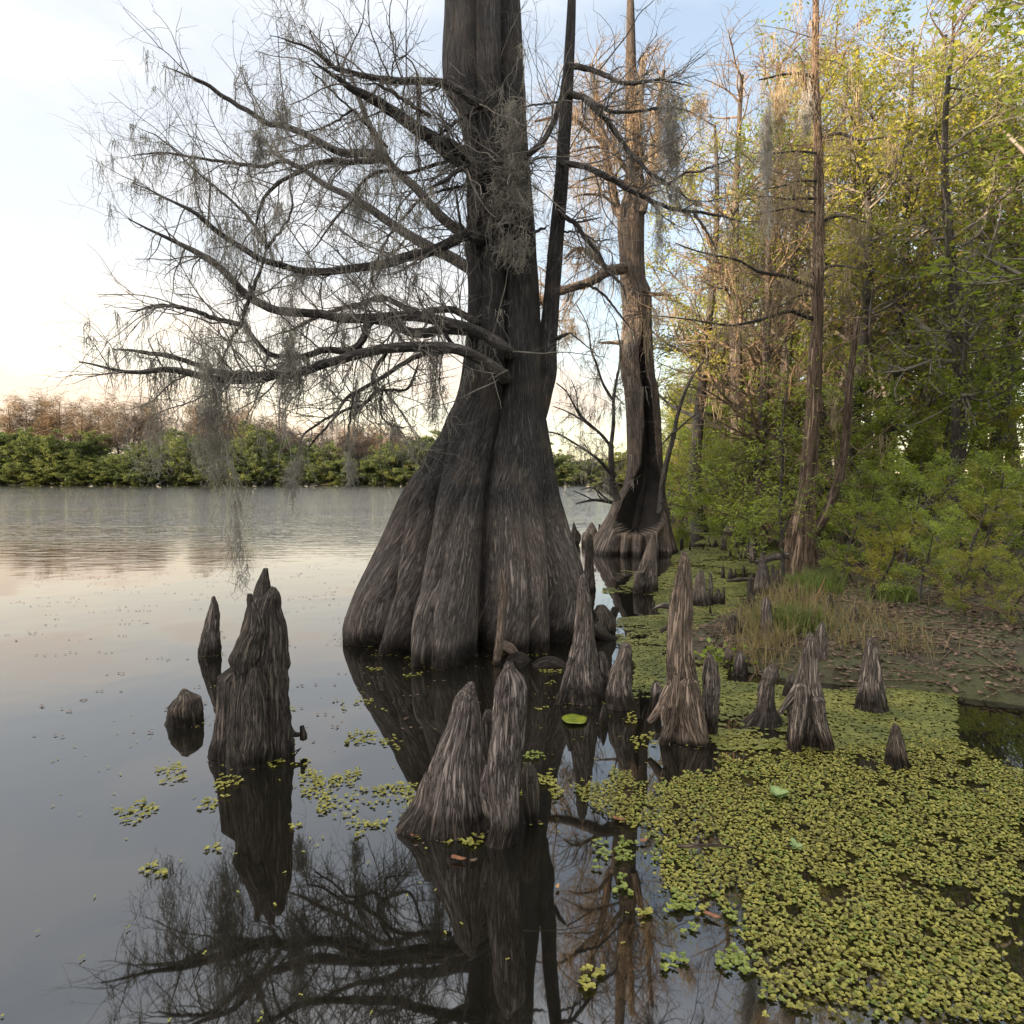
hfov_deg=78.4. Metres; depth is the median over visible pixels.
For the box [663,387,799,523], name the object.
leafy shrub
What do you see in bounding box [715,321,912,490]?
leafy shrub
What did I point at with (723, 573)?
cypress knee
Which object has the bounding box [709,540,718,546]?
cypress knee
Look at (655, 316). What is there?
spanish moss
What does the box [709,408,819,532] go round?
leafy shrub
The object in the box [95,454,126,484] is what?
bush
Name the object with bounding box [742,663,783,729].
cypress knee
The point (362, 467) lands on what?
bush
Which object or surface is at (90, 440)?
bush
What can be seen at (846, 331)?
bare cypress
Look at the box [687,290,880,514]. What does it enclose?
leafy shrub
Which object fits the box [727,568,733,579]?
cypress knee
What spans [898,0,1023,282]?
leafy tree
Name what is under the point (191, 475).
bush
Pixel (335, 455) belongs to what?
bush
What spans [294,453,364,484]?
bush
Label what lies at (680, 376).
leafy tree
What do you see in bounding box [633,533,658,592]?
cypress knee
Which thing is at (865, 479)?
leafy shrub
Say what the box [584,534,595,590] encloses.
cypress knee
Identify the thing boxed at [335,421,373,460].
tree
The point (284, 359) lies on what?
spanish moss
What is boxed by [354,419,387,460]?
tree
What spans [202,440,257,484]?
bush
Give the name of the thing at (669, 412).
leafy shrub
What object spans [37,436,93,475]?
bush
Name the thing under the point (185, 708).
cypress knee
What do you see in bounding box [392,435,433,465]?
bush
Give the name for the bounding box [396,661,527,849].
cypress knee
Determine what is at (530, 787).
cypress knee
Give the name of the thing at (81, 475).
bush
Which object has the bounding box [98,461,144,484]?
bush
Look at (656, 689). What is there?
cypress knee
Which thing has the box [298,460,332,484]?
bush
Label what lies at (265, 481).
bush
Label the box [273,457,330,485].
bush
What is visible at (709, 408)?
leafy shrub
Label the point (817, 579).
green grass
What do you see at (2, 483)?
bush
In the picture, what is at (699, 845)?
stick
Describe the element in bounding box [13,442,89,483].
bush
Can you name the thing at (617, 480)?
bush
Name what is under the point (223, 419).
tree
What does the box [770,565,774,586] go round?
cypress knee
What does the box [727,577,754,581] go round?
drift log
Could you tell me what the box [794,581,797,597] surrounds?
cypress knee
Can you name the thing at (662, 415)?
leafy tree
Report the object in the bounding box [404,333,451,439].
spanish moss
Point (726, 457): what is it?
twiggy bush
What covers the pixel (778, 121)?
spanish moss
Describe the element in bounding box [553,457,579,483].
bush
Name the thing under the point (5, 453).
bush
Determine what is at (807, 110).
spanish moss
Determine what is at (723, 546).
cypress knee
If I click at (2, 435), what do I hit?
bush
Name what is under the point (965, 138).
leafy tree
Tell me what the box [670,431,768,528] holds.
leafy shrub
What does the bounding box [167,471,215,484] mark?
bush
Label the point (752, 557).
cypress knee
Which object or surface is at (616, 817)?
fallen leaf
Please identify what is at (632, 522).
hollow cypress
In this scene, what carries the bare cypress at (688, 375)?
on the bank
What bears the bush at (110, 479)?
on the shore
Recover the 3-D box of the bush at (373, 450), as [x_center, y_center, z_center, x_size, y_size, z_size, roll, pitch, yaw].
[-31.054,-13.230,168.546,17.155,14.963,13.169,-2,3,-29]
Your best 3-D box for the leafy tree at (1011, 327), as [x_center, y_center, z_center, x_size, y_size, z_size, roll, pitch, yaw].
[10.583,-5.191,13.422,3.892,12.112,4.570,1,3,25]
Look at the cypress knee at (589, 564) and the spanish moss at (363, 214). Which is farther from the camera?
the cypress knee at (589, 564)
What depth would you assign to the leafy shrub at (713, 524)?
14.59 m
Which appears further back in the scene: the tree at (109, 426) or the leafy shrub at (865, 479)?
the tree at (109, 426)
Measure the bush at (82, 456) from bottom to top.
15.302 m
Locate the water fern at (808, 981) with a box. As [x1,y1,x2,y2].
[520,734,1023,1022]
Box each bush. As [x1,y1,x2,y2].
[0,422,37,483]
[0,427,66,484]
[0,430,34,484]
[0,432,15,457]
[0,433,57,466]
[0,456,60,484]
[0,458,24,484]
[0,462,65,485]
[0,464,24,484]
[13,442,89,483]
[24,453,100,484]
[32,460,69,482]
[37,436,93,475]
[44,456,109,485]
[56,428,120,484]
[57,433,113,483]
[70,461,117,484]
[80,460,118,485]
[94,459,133,485]
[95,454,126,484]
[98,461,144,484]
[104,442,141,484]
[118,457,185,484]
[119,460,159,484]
[120,447,175,484]
[131,426,199,484]
[133,457,189,484]
[140,437,172,484]
[146,459,194,484]
[155,435,209,484]
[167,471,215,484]
[176,432,222,472]
[176,460,209,484]
[178,443,236,484]
[191,457,230,484]
[194,459,257,485]
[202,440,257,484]
[221,419,290,473]
[221,459,268,482]
[225,430,277,484]
[234,453,279,484]
[239,462,287,485]
[252,440,289,484]
[259,464,303,484]
[270,456,316,484]
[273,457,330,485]
[276,442,318,484]
[289,437,337,483]
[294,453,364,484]
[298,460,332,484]
[304,443,355,484]
[306,458,371,485]
[325,453,356,471]
[336,456,393,484]
[339,461,373,484]
[357,459,400,485]
[358,449,423,482]
[367,435,410,484]
[378,441,418,484]
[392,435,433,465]
[392,462,416,483]
[409,430,436,472]
[414,428,441,451]
[550,442,562,470]
[553,454,594,484]
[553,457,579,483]
[555,459,590,484]
[557,459,614,485]
[581,463,617,484]
[587,455,626,484]
[597,458,626,484]
[602,447,626,484]
[616,451,626,484]
[665,417,799,510]
[699,310,833,579]
[708,484,794,555]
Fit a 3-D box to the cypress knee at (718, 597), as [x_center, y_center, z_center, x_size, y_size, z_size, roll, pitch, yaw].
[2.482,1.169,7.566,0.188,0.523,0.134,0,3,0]
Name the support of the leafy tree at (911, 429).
on the bank
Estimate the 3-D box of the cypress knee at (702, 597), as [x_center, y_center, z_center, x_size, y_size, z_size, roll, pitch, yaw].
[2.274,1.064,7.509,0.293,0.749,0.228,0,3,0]
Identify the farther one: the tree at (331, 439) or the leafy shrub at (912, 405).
the tree at (331, 439)
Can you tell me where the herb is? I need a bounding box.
[694,637,756,669]
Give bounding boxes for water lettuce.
[770,786,788,797]
[790,838,802,849]
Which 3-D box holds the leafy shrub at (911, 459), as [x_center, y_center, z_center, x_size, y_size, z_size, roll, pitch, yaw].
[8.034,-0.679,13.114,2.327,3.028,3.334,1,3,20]
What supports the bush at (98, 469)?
on the shore
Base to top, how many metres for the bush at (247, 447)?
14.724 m
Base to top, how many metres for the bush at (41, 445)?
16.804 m
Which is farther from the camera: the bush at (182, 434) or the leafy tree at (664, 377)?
the bush at (182, 434)
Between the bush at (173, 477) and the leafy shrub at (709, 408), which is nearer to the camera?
the leafy shrub at (709, 408)
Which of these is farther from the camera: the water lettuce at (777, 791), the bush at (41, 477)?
the bush at (41, 477)
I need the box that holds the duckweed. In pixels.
[602,506,959,750]
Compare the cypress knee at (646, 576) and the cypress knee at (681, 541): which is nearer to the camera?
the cypress knee at (646, 576)
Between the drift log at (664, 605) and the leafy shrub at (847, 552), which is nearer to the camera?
the drift log at (664, 605)
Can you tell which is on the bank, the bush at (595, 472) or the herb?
the herb
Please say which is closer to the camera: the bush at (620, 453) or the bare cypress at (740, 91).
the bare cypress at (740, 91)
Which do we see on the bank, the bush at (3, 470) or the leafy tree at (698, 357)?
the leafy tree at (698, 357)
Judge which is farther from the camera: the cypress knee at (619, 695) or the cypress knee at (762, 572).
the cypress knee at (762, 572)
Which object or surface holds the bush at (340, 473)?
on the shore
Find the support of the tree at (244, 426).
on the shore
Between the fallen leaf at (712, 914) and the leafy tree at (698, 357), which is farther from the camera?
the leafy tree at (698, 357)
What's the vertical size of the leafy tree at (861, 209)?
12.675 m
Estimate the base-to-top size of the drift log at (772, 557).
0.192 m
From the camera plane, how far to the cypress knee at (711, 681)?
3.67 m
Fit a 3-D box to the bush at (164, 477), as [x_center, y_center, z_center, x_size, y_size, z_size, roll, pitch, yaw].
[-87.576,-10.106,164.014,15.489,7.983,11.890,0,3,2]
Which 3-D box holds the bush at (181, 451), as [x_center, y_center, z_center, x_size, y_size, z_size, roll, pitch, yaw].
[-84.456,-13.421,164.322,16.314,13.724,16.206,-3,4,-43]
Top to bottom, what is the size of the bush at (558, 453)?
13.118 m
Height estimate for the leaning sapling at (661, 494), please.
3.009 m
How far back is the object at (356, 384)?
5.24 m
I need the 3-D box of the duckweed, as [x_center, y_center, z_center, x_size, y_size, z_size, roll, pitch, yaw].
[6.215,0.498,19.206,3.981,0.021,33.053,1,3,15]
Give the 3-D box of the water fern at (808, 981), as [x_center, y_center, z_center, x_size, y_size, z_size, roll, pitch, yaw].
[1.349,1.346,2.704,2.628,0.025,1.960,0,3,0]
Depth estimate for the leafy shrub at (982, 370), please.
11.54 m
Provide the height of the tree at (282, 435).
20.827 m
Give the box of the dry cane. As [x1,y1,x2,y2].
[811,577,825,607]
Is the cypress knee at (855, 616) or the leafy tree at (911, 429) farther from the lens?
the leafy tree at (911, 429)
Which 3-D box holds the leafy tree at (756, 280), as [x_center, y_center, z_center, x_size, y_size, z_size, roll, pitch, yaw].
[8.955,-5.552,21.590,5.678,12.040,4.836,1,3,15]
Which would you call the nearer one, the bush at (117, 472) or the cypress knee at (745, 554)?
the cypress knee at (745, 554)
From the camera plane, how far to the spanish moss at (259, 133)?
5.61 m
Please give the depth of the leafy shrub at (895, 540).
7.17 m
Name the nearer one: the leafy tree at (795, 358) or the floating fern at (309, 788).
the floating fern at (309, 788)
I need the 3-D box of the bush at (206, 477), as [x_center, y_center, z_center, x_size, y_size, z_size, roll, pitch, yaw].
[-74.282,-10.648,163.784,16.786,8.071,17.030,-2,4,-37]
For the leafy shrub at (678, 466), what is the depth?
32.88 m
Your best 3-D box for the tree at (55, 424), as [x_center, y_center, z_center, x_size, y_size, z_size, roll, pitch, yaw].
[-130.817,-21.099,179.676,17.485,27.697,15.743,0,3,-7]
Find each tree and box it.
[0,392,54,434]
[0,393,35,450]
[19,387,73,440]
[23,390,88,444]
[55,393,106,444]
[74,400,120,454]
[88,390,135,455]
[103,393,167,454]
[111,395,166,454]
[138,400,182,451]
[176,391,227,460]
[179,402,205,434]
[201,398,240,483]
[215,402,264,438]
[228,413,256,445]
[250,414,268,429]
[255,414,289,455]
[270,417,294,452]
[283,426,305,452]
[283,426,313,460]
[303,426,327,451]
[316,417,345,453]
[333,431,358,461]
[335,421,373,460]
[353,422,378,459]
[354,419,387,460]
[367,435,385,456]
[371,423,394,455]
[564,449,578,463]
[608,0,930,575]
[617,83,802,531]
[656,328,723,454]
[657,358,694,492]
[658,245,788,512]
[658,303,756,487]
[661,399,680,464]
[700,185,839,435]
[701,0,982,539]
[701,28,902,535]
[733,0,1023,536]
[746,49,1001,522]
[780,22,975,547]
[783,181,906,460]
[783,282,834,436]
[793,0,1023,550]
[863,51,1023,504]
[872,299,948,492]
[874,160,1023,411]
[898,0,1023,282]
[909,0,1023,346]
[916,20,1023,538]
[929,53,1023,541]
[942,180,1023,510]
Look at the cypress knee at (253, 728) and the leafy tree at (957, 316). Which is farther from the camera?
the leafy tree at (957, 316)
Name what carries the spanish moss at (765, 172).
hanging from the stringy barked tree at (800, 548)
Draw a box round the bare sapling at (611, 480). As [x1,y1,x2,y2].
[548,299,656,501]
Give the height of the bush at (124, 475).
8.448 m
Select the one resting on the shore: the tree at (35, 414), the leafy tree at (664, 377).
the tree at (35, 414)
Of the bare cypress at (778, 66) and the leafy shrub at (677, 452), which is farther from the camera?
the leafy shrub at (677, 452)
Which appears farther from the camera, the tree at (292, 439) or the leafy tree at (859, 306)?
the tree at (292, 439)
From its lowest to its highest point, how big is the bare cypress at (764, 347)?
9.598 m
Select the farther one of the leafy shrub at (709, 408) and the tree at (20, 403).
the tree at (20, 403)
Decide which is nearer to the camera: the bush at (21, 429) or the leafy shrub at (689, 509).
the leafy shrub at (689, 509)
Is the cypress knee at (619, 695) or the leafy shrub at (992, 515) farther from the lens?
the leafy shrub at (992, 515)
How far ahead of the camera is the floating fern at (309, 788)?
3.10 m
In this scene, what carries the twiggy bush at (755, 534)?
on the bank
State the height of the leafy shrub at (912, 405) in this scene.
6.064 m
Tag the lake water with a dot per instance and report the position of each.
(342, 931)
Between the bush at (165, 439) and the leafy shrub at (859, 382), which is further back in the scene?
the bush at (165, 439)
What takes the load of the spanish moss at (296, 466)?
attached to the bald cypress at (477, 508)
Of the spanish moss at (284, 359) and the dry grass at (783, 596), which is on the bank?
the dry grass at (783, 596)
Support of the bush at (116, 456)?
on the shore
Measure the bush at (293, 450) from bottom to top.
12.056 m
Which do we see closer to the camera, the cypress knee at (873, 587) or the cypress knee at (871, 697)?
the cypress knee at (871, 697)
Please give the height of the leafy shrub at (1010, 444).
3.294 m
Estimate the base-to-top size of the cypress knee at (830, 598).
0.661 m
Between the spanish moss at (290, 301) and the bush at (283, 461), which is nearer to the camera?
the spanish moss at (290, 301)
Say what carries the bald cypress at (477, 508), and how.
on the lake water
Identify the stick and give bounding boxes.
[677,843,736,848]
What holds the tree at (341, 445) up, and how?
on the shore
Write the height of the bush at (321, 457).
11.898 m
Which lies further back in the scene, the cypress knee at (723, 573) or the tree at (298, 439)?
the tree at (298, 439)
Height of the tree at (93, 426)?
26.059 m
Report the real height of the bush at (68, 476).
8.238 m
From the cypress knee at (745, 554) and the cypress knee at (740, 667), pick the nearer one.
the cypress knee at (740, 667)
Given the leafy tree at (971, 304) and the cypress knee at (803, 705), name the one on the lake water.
the cypress knee at (803, 705)
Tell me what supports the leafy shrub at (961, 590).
on the bank
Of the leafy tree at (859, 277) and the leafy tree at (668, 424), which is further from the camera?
the leafy tree at (668, 424)
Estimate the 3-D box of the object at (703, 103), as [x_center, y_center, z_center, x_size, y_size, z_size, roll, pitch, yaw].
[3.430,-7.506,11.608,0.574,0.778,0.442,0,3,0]
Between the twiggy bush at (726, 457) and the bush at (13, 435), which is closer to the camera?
the twiggy bush at (726, 457)
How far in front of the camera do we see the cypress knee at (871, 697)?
4.05 m
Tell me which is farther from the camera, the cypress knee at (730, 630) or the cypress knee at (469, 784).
the cypress knee at (730, 630)
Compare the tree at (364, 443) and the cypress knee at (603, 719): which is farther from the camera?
the tree at (364, 443)
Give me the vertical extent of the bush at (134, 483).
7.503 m
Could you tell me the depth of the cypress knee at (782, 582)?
7.84 m
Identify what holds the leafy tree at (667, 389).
on the bank
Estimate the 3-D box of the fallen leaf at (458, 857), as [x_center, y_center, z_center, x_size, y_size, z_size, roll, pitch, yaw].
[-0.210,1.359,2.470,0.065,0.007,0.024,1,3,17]
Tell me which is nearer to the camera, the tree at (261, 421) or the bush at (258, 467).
the bush at (258, 467)
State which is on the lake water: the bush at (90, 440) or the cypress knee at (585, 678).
the cypress knee at (585, 678)
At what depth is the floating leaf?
3.91 m
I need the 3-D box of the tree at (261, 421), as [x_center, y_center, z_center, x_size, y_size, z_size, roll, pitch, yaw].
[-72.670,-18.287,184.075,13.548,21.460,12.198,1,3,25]
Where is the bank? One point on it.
(970, 689)
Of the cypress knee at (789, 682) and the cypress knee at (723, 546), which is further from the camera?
the cypress knee at (723, 546)
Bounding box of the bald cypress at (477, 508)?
[17,0,813,669]
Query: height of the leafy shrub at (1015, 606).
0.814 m
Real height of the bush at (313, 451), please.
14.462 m
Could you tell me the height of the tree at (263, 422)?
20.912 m
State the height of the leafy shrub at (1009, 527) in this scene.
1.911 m
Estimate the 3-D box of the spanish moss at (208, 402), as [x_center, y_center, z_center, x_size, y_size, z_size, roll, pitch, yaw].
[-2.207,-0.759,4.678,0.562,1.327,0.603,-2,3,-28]
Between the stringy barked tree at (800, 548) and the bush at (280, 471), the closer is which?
the stringy barked tree at (800, 548)
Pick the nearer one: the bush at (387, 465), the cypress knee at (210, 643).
the cypress knee at (210, 643)
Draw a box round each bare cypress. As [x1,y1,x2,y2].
[653,2,828,535]
[662,283,725,444]
[674,133,847,546]
[692,3,887,510]
[710,0,971,474]
[806,0,1023,531]
[901,22,1023,527]
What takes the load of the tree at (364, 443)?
on the shore
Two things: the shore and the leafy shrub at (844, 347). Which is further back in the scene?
the shore
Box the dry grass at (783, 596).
[704,544,1022,675]
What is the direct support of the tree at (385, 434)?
on the shore
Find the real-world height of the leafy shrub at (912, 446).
3.641 m
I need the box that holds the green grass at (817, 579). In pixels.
[727,530,1016,640]
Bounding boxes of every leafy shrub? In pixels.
[619,358,727,500]
[662,401,717,499]
[662,414,689,490]
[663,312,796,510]
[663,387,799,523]
[663,439,701,502]
[666,371,729,520]
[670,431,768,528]
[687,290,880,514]
[688,431,832,542]
[690,356,915,546]
[702,319,857,479]
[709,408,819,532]
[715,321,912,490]
[730,345,912,547]
[735,291,947,505]
[767,380,975,550]
[796,476,919,580]
[800,433,929,552]
[801,316,1023,524]
[813,446,924,565]
[843,328,1023,546]
[846,508,945,594]
[853,399,982,530]
[853,450,976,576]
[865,430,1022,566]
[879,500,979,603]
[887,380,1023,544]
[901,335,1023,511]
[905,460,1023,588]
[914,525,1023,615]
[930,439,1023,577]
[961,447,1023,569]
[966,386,1023,542]
[976,543,1023,624]
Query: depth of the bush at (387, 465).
159.49 m
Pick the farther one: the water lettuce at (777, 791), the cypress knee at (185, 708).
the cypress knee at (185, 708)
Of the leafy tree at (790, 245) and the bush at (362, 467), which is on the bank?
the leafy tree at (790, 245)
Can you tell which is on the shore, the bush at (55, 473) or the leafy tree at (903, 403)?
the bush at (55, 473)
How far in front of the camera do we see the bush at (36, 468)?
160.25 m
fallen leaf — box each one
[451,854,465,859]
[612,816,624,819]
[703,910,720,917]
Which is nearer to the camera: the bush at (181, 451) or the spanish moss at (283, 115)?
the spanish moss at (283, 115)
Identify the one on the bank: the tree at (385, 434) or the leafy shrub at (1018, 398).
the leafy shrub at (1018, 398)
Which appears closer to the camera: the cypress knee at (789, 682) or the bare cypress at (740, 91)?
the cypress knee at (789, 682)
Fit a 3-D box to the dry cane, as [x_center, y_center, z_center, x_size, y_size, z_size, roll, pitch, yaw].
[3.043,0.859,6.290,0.176,0.442,0.018,2,4,36]
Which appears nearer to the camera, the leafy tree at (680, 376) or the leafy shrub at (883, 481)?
the leafy shrub at (883, 481)
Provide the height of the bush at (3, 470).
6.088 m
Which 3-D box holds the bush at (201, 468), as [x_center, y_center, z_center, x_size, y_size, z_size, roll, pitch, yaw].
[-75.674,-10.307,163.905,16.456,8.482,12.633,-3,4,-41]
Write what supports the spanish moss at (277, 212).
hanging from the bald cypress at (477, 508)
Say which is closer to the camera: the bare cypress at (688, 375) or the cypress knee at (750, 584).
the cypress knee at (750, 584)
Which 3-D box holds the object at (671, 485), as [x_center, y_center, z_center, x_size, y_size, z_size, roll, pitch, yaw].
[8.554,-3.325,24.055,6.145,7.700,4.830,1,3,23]
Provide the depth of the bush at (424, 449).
163.15 m
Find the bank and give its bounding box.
[678,486,1023,705]
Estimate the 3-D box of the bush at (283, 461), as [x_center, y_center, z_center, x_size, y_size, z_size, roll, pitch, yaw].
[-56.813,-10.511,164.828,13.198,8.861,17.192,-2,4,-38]
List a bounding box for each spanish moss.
[81,0,774,487]
[404,333,451,439]
[527,34,711,365]
[640,0,922,480]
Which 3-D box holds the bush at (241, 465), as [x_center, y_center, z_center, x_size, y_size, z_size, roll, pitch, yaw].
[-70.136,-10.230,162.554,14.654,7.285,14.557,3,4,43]
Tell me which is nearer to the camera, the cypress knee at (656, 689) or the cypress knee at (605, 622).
the cypress knee at (656, 689)
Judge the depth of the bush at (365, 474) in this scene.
160.28 m
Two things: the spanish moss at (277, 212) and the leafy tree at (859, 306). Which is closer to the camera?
the spanish moss at (277, 212)
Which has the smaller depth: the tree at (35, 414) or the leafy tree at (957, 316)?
the leafy tree at (957, 316)
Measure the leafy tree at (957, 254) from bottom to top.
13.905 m
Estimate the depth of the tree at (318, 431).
176.75 m
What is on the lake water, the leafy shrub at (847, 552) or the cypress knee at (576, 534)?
the cypress knee at (576, 534)
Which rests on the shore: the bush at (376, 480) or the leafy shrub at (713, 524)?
the bush at (376, 480)
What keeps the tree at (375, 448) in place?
on the shore
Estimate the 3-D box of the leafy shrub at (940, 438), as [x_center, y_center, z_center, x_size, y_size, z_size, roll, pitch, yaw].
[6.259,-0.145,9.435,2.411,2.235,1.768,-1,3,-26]
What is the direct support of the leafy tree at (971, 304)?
on the bank
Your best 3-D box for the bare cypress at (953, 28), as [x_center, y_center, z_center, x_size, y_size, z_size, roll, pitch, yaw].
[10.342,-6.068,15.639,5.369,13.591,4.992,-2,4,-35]
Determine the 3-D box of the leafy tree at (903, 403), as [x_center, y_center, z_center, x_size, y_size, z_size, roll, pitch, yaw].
[10.728,-6.267,18.506,6.306,13.749,6.084,0,3,6]
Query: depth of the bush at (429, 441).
161.00 m
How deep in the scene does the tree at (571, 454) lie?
178.66 m
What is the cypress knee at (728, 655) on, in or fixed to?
on the bank
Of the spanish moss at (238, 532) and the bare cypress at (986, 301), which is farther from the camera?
the bare cypress at (986, 301)
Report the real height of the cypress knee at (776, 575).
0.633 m
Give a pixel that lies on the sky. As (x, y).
(46, 250)
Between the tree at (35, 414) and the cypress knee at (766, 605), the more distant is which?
the tree at (35, 414)
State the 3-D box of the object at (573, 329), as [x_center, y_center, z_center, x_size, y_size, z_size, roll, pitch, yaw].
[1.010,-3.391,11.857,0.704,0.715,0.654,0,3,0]
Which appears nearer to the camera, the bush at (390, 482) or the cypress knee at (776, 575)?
the cypress knee at (776, 575)
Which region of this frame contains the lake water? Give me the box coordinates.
[0,485,1023,1023]
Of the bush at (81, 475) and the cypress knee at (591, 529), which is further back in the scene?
the bush at (81, 475)
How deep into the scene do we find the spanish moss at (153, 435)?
4.77 m
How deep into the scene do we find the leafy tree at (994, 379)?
23.43 m
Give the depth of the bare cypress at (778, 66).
18.26 m
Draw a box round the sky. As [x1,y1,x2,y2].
[0,0,1023,472]
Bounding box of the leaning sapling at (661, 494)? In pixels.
[644,360,724,512]
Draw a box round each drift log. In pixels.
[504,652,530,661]
[532,656,565,667]
[652,603,668,609]
[659,625,667,632]
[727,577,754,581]
[754,552,789,564]
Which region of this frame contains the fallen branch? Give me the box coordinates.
[561,473,612,526]
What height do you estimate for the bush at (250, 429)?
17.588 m
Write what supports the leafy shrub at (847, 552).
on the bank
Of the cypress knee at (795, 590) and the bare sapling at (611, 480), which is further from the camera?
the bare sapling at (611, 480)
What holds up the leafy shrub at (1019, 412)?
on the bank
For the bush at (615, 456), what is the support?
on the shore
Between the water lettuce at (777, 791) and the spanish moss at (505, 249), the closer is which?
the water lettuce at (777, 791)
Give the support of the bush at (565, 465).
on the shore
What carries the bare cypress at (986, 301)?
on the bank
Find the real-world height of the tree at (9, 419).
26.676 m
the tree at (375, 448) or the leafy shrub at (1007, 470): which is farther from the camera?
the tree at (375, 448)
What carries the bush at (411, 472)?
on the shore
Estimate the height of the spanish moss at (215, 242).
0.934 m
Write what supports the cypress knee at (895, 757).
in the lake water
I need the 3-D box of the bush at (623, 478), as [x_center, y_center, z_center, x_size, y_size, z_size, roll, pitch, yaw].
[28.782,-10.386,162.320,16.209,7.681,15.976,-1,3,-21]
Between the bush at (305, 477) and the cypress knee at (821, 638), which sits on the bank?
the cypress knee at (821, 638)
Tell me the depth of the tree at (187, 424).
181.65 m
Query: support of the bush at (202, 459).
on the shore
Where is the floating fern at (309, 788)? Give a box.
[1,552,947,1023]
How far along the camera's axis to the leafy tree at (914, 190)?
12.73 m
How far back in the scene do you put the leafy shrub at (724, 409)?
19.73 m
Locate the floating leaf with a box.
[562,714,586,723]
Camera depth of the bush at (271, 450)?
164.11 m
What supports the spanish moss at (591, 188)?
hanging from the hollow cypress at (632, 522)
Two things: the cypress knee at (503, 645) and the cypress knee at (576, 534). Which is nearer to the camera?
the cypress knee at (503, 645)
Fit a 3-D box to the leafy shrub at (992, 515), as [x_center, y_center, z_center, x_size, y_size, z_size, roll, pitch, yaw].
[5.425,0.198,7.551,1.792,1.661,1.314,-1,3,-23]
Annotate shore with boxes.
[21,480,1022,484]
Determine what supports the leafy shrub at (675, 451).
on the bank
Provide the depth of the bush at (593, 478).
161.12 m
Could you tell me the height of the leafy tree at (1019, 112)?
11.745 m
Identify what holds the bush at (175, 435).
on the shore
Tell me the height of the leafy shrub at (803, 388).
4.655 m
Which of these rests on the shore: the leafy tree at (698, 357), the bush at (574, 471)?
the bush at (574, 471)
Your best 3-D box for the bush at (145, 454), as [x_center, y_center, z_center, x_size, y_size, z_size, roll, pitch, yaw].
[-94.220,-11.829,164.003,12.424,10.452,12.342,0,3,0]
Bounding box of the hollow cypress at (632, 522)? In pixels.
[525,0,717,556]
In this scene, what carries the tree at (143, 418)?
on the shore
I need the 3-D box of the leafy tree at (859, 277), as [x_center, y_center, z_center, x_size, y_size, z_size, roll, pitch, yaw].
[6.751,-4.187,11.980,3.323,10.341,3.902,0,3,-9]
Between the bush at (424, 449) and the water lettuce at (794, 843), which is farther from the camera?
the bush at (424, 449)
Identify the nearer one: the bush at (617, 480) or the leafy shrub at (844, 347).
the leafy shrub at (844, 347)
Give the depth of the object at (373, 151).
5.72 m
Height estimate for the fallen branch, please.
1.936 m
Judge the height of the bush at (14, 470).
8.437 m
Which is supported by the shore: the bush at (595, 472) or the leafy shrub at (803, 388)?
the bush at (595, 472)
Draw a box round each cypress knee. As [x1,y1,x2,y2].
[164,688,203,727]
[197,596,221,656]
[207,568,306,769]
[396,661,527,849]
[492,569,517,664]
[521,761,539,825]
[555,574,608,705]
[571,522,580,544]
[581,522,596,545]
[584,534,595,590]
[592,604,619,639]
[599,704,607,725]
[605,642,635,710]
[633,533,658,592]
[647,551,710,746]
[650,681,662,710]
[679,537,683,548]
[693,570,712,606]
[702,654,720,735]
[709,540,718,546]
[713,587,724,604]
[720,537,726,550]
[720,566,725,578]
[723,615,743,635]
[723,648,732,669]
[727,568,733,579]
[732,650,748,675]
[742,578,754,612]
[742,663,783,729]
[744,542,749,558]
[749,542,755,563]
[753,552,769,596]
[760,596,773,638]
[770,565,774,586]
[771,569,779,593]
[778,632,834,753]
[779,573,783,594]
[782,673,794,696]
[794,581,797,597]
[815,622,828,660]
[826,594,833,614]
[849,607,858,622]
[854,637,888,713]
[871,584,876,598]
[884,723,910,770]
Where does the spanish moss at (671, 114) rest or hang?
hanging from the bald cypress at (477, 508)
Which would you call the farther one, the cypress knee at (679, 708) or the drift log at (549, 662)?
the drift log at (549, 662)

